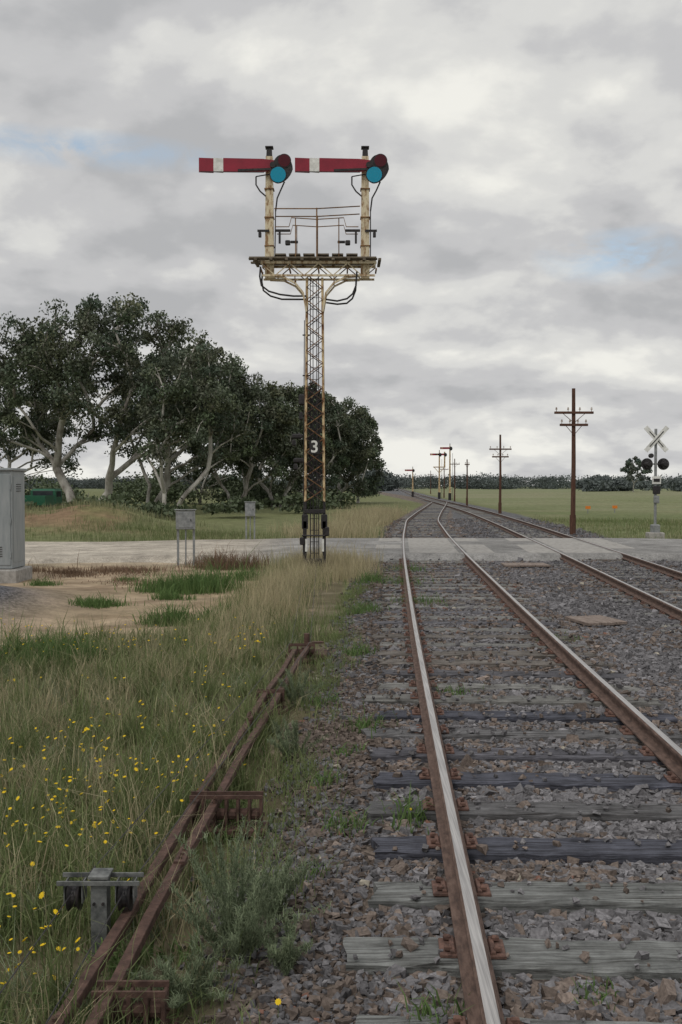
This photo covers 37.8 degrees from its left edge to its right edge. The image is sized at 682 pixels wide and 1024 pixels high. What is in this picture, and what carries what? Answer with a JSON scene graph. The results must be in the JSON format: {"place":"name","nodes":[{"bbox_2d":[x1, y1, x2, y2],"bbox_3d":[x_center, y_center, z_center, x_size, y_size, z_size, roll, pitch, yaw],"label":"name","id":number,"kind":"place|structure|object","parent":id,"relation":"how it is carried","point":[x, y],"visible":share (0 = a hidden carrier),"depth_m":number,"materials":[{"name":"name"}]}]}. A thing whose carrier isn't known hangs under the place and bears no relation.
{"place":"outdoors","nodes":[
{"label":"outdoors","id":0,"kind":"place"},
{"bbox_2d":[0,592,343,1023],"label":"grass","id":1,"kind":"structure","parent":0,"point":[50,999],"depth_m":6.84,"materials":[{"name":"green plant"}]},
{"bbox_2d":[0,486,681,1023],"bbox_3d":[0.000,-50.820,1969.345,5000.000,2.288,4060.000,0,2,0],"label":"ground","id":2,"kind":"structure","parent":0,"point":[20,600],"depth_m":19.99,"materials":[{"name":"green plant"}]},
{"bbox_2d":[0,468,31,582],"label":"signal relay cabinet","id":3,"kind":"object","parent":2,"relation":"on","point":[14,568],"visible":0.97,"depth_m":21.91,"materials":[{"name":"grey metal"}]},
{"bbox_2d":[22,577,65,585],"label":"weed clump","id":4,"kind":"object","parent":2,"relation":"on","point":[36,582],"visible":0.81,"depth_m":20.90,"materials":[{"name":"green plant"}]},
{"bbox_2d":[0,596,88,676],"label":"weed clump","id":5,"kind":"object","parent":2,"relation":"on","point":[15,647],"visible":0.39,"depth_m":11.59,"materials":[{"name":"green plant"}]},
{"bbox_2d":[25,489,63,509],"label":"farm truck","id":6,"kind":"object","parent":2,"relation":"on","point":[52,497],"visible":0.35,"depth_m":69.88,"materials":[{"name":"green paint"}]},
{"bbox_2d":[0,374,90,480],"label":"gum tree","id":7,"kind":"object","parent":2,"relation":"on","point":[9,452],"visible":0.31,"depth_m":97.83,"materials":[{"name":"green plant"}]},
{"bbox_2d":[0,614,137,668],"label":"weed clump","id":8,"kind":"object","parent":2,"relation":"on","point":[62,646],"visible":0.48,"depth_m":11.74,"materials":[{"name":"green plant"}]},
{"bbox_2d":[56,868,143,955],"bbox_3d":[-1.085,1.810,4.500,0.370,0.365,0.132,0,2,0],"label":"wire pulley stand","id":9,"kind":"object","parent":2,"relation":"on","point":[100,883],"visible":0.94,"depth_m":4.46,"materials":[{"name":"grey metal"}]},
{"bbox_2d":[0,574,315,1023],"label":"signal wire","id":10,"kind":"object","parent":9,"relation":"attached to","point":[152,853],"visible":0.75,"depth_m":4.94,"materials":[{"name":"black paint"}]},
{"bbox_2d":[67,589,144,608],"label":"weed clump","id":11,"kind":"object","parent":2,"relation":"on","point":[89,602],"visible":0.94,"depth_m":17.23,"materials":[{"name":"green plant"}]},
{"bbox_2d":[28,554,185,580],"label":"dead weeds","id":12,"kind":"object","parent":2,"relation":"on","point":[104,570],"visible":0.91,"depth_m":24.13,"materials":[{"name":"brown plant"}]},
{"bbox_2d":[0,292,224,502],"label":"gum tree","id":13,"kind":"object","parent":2,"relation":"on","point":[29,349],"visible":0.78,"depth_m":77.39,"materials":[{"name":"green plant"}]},
{"bbox_2d":[112,575,142,581],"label":"weed clump","id":14,"kind":"object","parent":2,"relation":"on","point":[133,578],"visible":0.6,"depth_m":22.29,"materials":[{"name":"green plant"}]},
{"bbox_2d":[88,575,167,588],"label":"dead weeds","id":15,"kind":"object","parent":2,"relation":"on","point":[123,582],"visible":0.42,"depth_m":21.57,"materials":[{"name":"brown plant"}]},
{"bbox_2d":[91,980,178,1023],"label":"rodding roller stand","id":16,"kind":"object","parent":2,"relation":"on","point":[160,1009],"visible":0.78,"depth_m":3.77,"materials":[{"name":"metal"}]},
{"bbox_2d":[147,584,194,600],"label":"weed clump","id":17,"kind":"object","parent":2,"relation":"on","point":[168,595],"visible":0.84,"depth_m":18.51,"materials":[{"name":"green plant"}]},
{"bbox_2d":[125,592,225,626],"bbox_3d":[-2.540,1.472,15.450,1.380,0.554,1.288,1,2,28],"label":"weed clump","id":18,"kind":"object","parent":2,"relation":"on","point":[173,614],"visible":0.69,"depth_m":15.28,"materials":[{"name":"green plant"}]},
{"bbox_2d":[104,338,258,502],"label":"gum tree","id":19,"kind":"object","parent":2,"relation":"on","point":[168,470],"visible":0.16,"depth_m":89.04,"materials":[{"name":"green plant"}]},
{"bbox_2d":[105,540,261,595],"bbox_3d":[-3.072,1.059,20.089,3.078,1.142,2.197,0,2,0],"label":"weed clump","id":20,"kind":"object","parent":2,"relation":"on","point":[197,583],"visible":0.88,"depth_m":19.88,"materials":[{"name":"green plant"}]},
{"bbox_2d":[174,509,195,564],"bbox_3d":[-4.100,0.679,26.273,0.560,1.502,0.162,0,2,0],"label":"cable terminal box","id":21,"kind":"object","parent":2,"relation":"on","point":[185,519],"visible":0.91,"depth_m":26.20,"materials":[{"name":"metal"}]},
{"bbox_2d":[124,924,249,1012],"bbox_3d":[-0.611,1.845,3.942,0.519,0.299,0.450,0,2,0],"label":"wormwood weed","id":22,"kind":"object","parent":2,"relation":"on","point":[171,976],"visible":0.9,"depth_m":4.00,"materials":[{"name":"leaves"},{"name":"plant stems"}]},
{"bbox_2d":[24,470,359,519],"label":"understory shrubs","id":23,"kind":"object","parent":2,"relation":"on","point":[257,494],"visible":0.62,"depth_m":102.31,"materials":[{"name":"green plant"}]},
{"bbox_2d":[131,341,263,505],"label":"gum tree","id":24,"kind":"object","parent":2,"relation":"on","point":[211,414],"visible":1,"depth_m":72.58,"materials":[{"name":"green plant"}]},
{"bbox_2d":[152,437,243,503],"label":"gum tree","id":25,"kind":"object","parent":2,"relation":"on","point":[194,474],"visible":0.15,"depth_m":104.21,"materials":[{"name":"green plant"}]},
{"bbox_2d":[0,617,411,1023],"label":"yellow wildflowers","id":26,"kind":"object","parent":2,"relation":"on","point":[277,1001],"visible":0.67,"depth_m":6.06,"materials":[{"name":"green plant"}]},
{"bbox_2d":[184,791,268,837],"bbox_3d":[-0.695,1.832,6.051,0.500,0.246,0.160,0,2,0],"label":"rodding roller stand","id":27,"kind":"object","parent":2,"relation":"on","point":[237,812],"visible":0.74,"depth_m":6.01,"materials":[{"name":"metal"}]},
{"bbox_2d":[47,642,311,1023],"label":"point rodding","id":28,"kind":"object","parent":27,"relation":"on","point":[149,918],"visible":0.79,"depth_m":4.77,"materials":[{"name":"metal"}]},
{"bbox_2d":[176,537,277,570],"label":"dead weeds","id":29,"kind":"object","parent":2,"relation":"on","point":[228,559],"visible":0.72,"depth_m":24.96,"materials":[{"name":"brown plant"}]},
{"bbox_2d":[212,593,245,611],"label":"weed clump","id":30,"kind":"object","parent":2,"relation":"on","point":[226,604],"visible":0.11,"depth_m":16.85,"materials":[{"name":"green plant"}]},
{"bbox_2d":[181,371,302,504],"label":"gum tree","id":31,"kind":"object","parent":2,"relation":"on","point":[276,416],"visible":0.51,"depth_m":91.04,"materials":[{"name":"green plant"}]},
{"bbox_2d":[227,561,267,580],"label":"weed clump","id":32,"kind":"object","parent":2,"relation":"on","point":[252,571],"visible":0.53,"depth_m":22.37,"materials":[{"name":"green plant"}]},
{"bbox_2d":[163,810,332,965],"bbox_3d":[-0.401,1.661,4.397,0.676,0.638,0.653,1,2,40],"label":"wormwood weed","id":33,"kind":"object","parent":2,"relation":"on","point":[232,926],"visible":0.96,"depth_m":4.36,"materials":[{"name":"green leaves"}]},
{"bbox_2d":[245,502,254,538],"bbox_3d":[-3.300,0.397,36.169,0.420,1.552,0.162,0,2,0],"label":"cable terminal box","id":34,"kind":"object","parent":2,"relation":"on","point":[250,509],"visible":0.89,"depth_m":36.10,"materials":[{"name":"metal"}]},
{"bbox_2d":[255,689,287,714],"bbox_3d":[-0.657,1.762,9.250,0.320,0.216,0.160,0,2,0],"label":"rodding roller stand","id":35,"kind":"object","parent":2,"relation":"on","point":[281,700],"visible":0.46,"depth_m":9.21,"materials":[{"name":"metal"}]},
{"bbox_2d":[245,909,312,975],"bbox_3d":[-0.256,1.812,4.204,0.331,0.284,0.298,0,2,0],"label":"wormwood weed","id":36,"kind":"object","parent":2,"relation":"on","point":[287,956],"visible":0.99,"depth_m":4.19,"materials":[{"name":"green leaves"}]},
{"bbox_2d":[242,849,320,919],"bbox_3d":[-0.293,1.786,4.725,0.431,0.350,0.431,0,2,0],"label":"wormwood weed","id":37,"kind":"object","parent":2,"relation":"on","point":[290,885],"visible":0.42,"depth_m":4.73,"materials":[{"name":"green leaves"}]},
{"bbox_2d":[236,380,334,506],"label":"gum tree","id":38,"kind":"object","parent":2,"relation":"on","point":[294,479],"visible":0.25,"depth_m":98.72,"materials":[{"name":"green plant"}]},
{"bbox_2d":[199,146,388,569],"bbox_3d":[-1.117,-3.607,23.913,4.506,10.224,0.800,0,2,0],"label":"semaphore signal","id":39,"kind":"object","parent":2,"relation":"on","point":[373,170],"visible":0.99,"depth_m":23.70,"materials":[{"name":"beige paint"}]},
{"bbox_2d":[267,716,334,759],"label":"wormwood weed","id":40,"kind":"object","parent":2,"relation":"on","point":[293,733],"visible":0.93,"depth_m":7.62,"materials":[{"name":"green plant"}]},
{"bbox_2d":[278,656,324,705],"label":"wormwood weed","id":41,"kind":"object","parent":2,"relation":"on","point":[293,691],"visible":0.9,"depth_m":9.51,"materials":[{"name":"green plant"}]},
{"bbox_2d":[288,643,317,662],"bbox_3d":[-0.471,1.691,11.949,0.380,0.216,0.160,0,2,0],"label":"rodding roller stand","id":42,"kind":"object","parent":2,"relation":"on","point":[311,651],"visible":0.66,"depth_m":11.90,"materials":[{"name":"metal"}]},
{"bbox_2d":[286,633,326,659],"bbox_3d":[-0.420,1.643,12.197,0.500,0.295,0.502,0,2,0],"label":"rodding crank","id":43,"kind":"object","parent":2,"relation":"on","point":[306,637],"visible":0.4,"depth_m":12.22,"materials":[{"name":"metal"}]},
{"bbox_2d":[273,382,358,493],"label":"gum tree","id":44,"kind":"object","parent":2,"relation":"on","point":[339,420],"visible":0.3,"depth_m":107.09,"materials":[{"name":"green plant"}]},
{"bbox_2d":[0,495,681,1023],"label":"tall grass","id":45,"kind":"structure","parent":2,"relation":"on","point":[282,585],"depth_m":14.12,"materials":[{"name":"green plant"}]},
{"bbox_2d":[308,393,379,500],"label":"gum tree","id":46,"kind":"object","parent":2,"relation":"on","point":[360,456],"visible":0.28,"depth_m":113.98,"materials":[{"name":"green plant"}]},
{"bbox_2d":[24,468,681,491],"bbox_3d":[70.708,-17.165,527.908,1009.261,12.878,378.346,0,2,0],"label":"distant treeline","id":47,"kind":"object","parent":2,"relation":"on","point":[598,483],"visible":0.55,"depth_m":604.62,"materials":[{"name":"green plant"}]},
{"bbox_2d":[330,406,386,502],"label":"gum tree","id":48,"kind":"object","parent":2,"relation":"on","point":[371,422],"visible":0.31,"depth_m":121.08,"materials":[{"name":"green plant"}]},
{"bbox_2d":[331,598,390,616],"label":"track weed","id":49,"kind":"object","parent":2,"relation":"on","point":[371,607],"visible":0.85,"depth_m":16.00,"materials":[{"name":"green plant"}]},
{"bbox_2d":[343,562,389,585],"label":"track weed","id":50,"kind":"object","parent":2,"relation":"on","point":[368,578],"visible":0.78,"depth_m":20.93,"materials":[{"name":"green plant"}]},
{"bbox_2d":[335,573,443,586],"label":"track weed","id":51,"kind":"object","parent":2,"relation":"on","point":[416,580],"visible":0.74,"depth_m":20.48,"materials":[{"name":"green plant"}]},
{"bbox_2d":[376,781,434,834],"bbox_3d":[0.411,1.737,6.065,0.469,0.318,0.657,0,2,0],"label":"track weed","id":52,"kind":"object","parent":2,"relation":"on","point":[409,817],"visible":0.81,"depth_m":6.01,"materials":[{"name":"green plant"}]},
{"bbox_2d":[405,467,414,496],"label":"semaphore signal","id":53,"kind":"object","parent":2,"relation":"on","point":[412,491],"visible":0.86,"depth_m":174.78,"materials":[{"name":"orange paint"}]},
{"bbox_2d":[381,563,441,573],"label":"track weed","id":54,"kind":"object","parent":2,"relation":"on","point":[417,569],"visible":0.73,"depth_m":23.48,"materials":[{"name":"green plant"}]},
{"bbox_2d":[390,587,447,607],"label":"track weed","id":55,"kind":"object","parent":2,"relation":"on","point":[428,602],"visible":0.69,"depth_m":16.96,"materials":[{"name":"green plant"}]},
{"bbox_2d":[177,518,681,1023],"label":"ballast gravel","id":56,"kind":"structure","parent":2,"relation":"on","point":[641,650],"depth_m":6.32,"materials":[{"name":"grey gravel"}]},
{"bbox_2d":[291,856,339,884],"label":"track weed","id":57,"kind":"object","parent":56,"relation":"on","point":[314,870],"visible":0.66,"depth_m":5.23,"materials":[{"name":"green plant"}]},
{"bbox_2d":[295,689,341,711],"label":"track weed","id":58,"kind":"object","parent":56,"relation":"on","point":[317,699],"visible":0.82,"depth_m":9.51,"materials":[{"name":"green plant"}]},
{"bbox_2d":[304,756,342,788],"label":"track weed","id":59,"kind":"object","parent":56,"relation":"on","point":[319,778],"visible":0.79,"depth_m":6.92,"materials":[{"name":"green plant"}]},
{"bbox_2d":[311,742,365,756],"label":"track weed","id":60,"kind":"object","parent":56,"relation":"on","point":[346,749],"visible":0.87,"depth_m":7.62,"materials":[{"name":"green plant"}]},
{"bbox_2d":[319,789,376,841],"bbox_3d":[0.029,1.795,5.935,0.420,0.249,0.477,0,2,0],"label":"track weed","id":61,"kind":"object","parent":56,"relation":"on","point":[344,822],"visible":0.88,"depth_m":5.95,"materials":[{"name":"green plant"}]},
{"bbox_2d":[336,638,378,658],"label":"track weed","id":62,"kind":"object","parent":56,"relation":"on","point":[353,652],"visible":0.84,"depth_m":12.01,"materials":[{"name":"green plant"}]},
{"bbox_2d":[334,702,398,738],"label":"track weed","id":63,"kind":"object","parent":56,"relation":"on","point":[366,724],"visible":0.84,"depth_m":8.29,"materials":[{"name":"green plant"}]},
{"bbox_2d":[501,563,550,567],"bbox_3d":[4.550,1.322,24.638,1.112,0.078,0.854,0,2,0],"label":"timber pit cover","id":64,"kind":"object","parent":56,"relation":"on","point":[532,565],"visible":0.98,"depth_m":24.38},
{"bbox_2d":[570,964,619,1012],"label":"track weed","id":65,"kind":"object","parent":56,"relation":"on","point":[596,992],"visible":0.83,"depth_m":3.96,"materials":[{"name":"green plant"}]},
{"bbox_2d":[565,615,626,626],"bbox_3d":[3.714,1.602,14.557,0.631,0.078,0.786,0,2,-15],"label":"timber pit cover","id":66,"kind":"object","parent":56,"relation":"on","point":[591,620],"visible":0.98,"depth_m":14.39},
{"bbox_2d":[393,975,471,1023],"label":"track weed","id":67,"kind":"object","parent":2,"relation":"on","point":[426,1009],"visible":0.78,"depth_m":3.78,"materials":[{"name":"green plant"}]},
{"bbox_2d":[430,450,446,498],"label":"semaphore signal","id":68,"kind":"object","parent":2,"relation":"on","point":[439,467],"visible":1,"depth_m":149.77,"materials":[{"name":"orange paint"}]},
{"bbox_2d":[440,468,448,497],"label":"telegraph pole","id":69,"kind":"object","parent":2,"relation":"on","point":[444,469],"visible":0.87,"depth_m":171.85,"materials":[{"name":"wood"}]},
{"bbox_2d":[440,446,452,499],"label":"semaphore signal","id":70,"kind":"object","parent":2,"relation":"on","point":[450,448],"visible":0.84,"depth_m":139.80,"materials":[{"name":"orange paint"}]},
{"bbox_2d":[450,459,459,501],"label":"telegraph pole","id":71,"kind":"object","parent":2,"relation":"on","point":[454,464],"visible":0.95,"depth_m":127.86,"materials":[{"name":"wood"}]},
{"bbox_2d":[434,684,483,697],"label":"track weed","id":72,"kind":"object","parent":2,"relation":"on","point":[456,691],"visible":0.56,"depth_m":9.69,"materials":[{"name":"green plant"}]},
{"bbox_2d":[465,459,469,505],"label":"telegraph pole","id":73,"kind":"object","parent":2,"relation":"on","point":[466,464],"visible":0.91,"depth_m":97.92,"materials":[{"name":"wood"}]},
{"bbox_2d":[489,435,511,513],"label":"telegraph pole","id":74,"kind":"object","parent":2,"relation":"on","point":[500,480],"visible":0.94,"depth_m":71.87,"materials":[{"name":"wood"}]},
{"bbox_2d":[343,502,681,1023],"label":"railway track","id":75,"kind":"structure","parent":2,"relation":"on","point":[474,959],"depth_m":6.08,"materials":[{"name":"grey wood"}]},
{"bbox_2d":[399,488,681,639],"bbox_3d":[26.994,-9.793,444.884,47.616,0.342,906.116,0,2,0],"label":"railway track","id":76,"kind":"structure","parent":2,"relation":"on","point":[671,611],"depth_m":23.74,"materials":[{"name":"brown metal"}]},
{"bbox_2d":[537,631,582,641],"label":"track weed","id":77,"kind":"object","parent":2,"relation":"on","point":[565,636],"visible":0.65,"depth_m":13.04,"materials":[{"name":"green plant"}]},
{"bbox_2d":[554,388,593,534],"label":"telegraph pole","id":78,"kind":"object","parent":2,"relation":"on","point":[573,412],"visible":0.98,"depth_m":40.88,"materials":[{"name":"wood"}]},
{"bbox_2d":[620,456,652,491],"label":"gum tree","id":79,"kind":"object","parent":2,"relation":"on","point":[629,468],"visible":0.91,"depth_m":298.03,"materials":[{"name":"green plant"}]},
{"bbox_2d":[641,426,668,538],"bbox_3d":[12.250,-1.085,38.805,1.100,4.555,0.560,0,2,0],"label":"level crossing signal","id":80,"kind":"object","parent":2,"relation":"on","point":[648,464],"visible":0.95,"depth_m":38.68,"materials":[{"name":"metal"}]},
{"bbox_2d":[0,0,681,485],"label":"sky","id":81,"kind":"structure","parent":0,"point":[526,212],"materials":[{"name":"grey"}]},
{"bbox_2d":[25,538,681,563],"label":"road","id":82,"kind":"structure","parent":0,"point":[525,549],"depth_m":29.63,"materials":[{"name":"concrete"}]}
]}

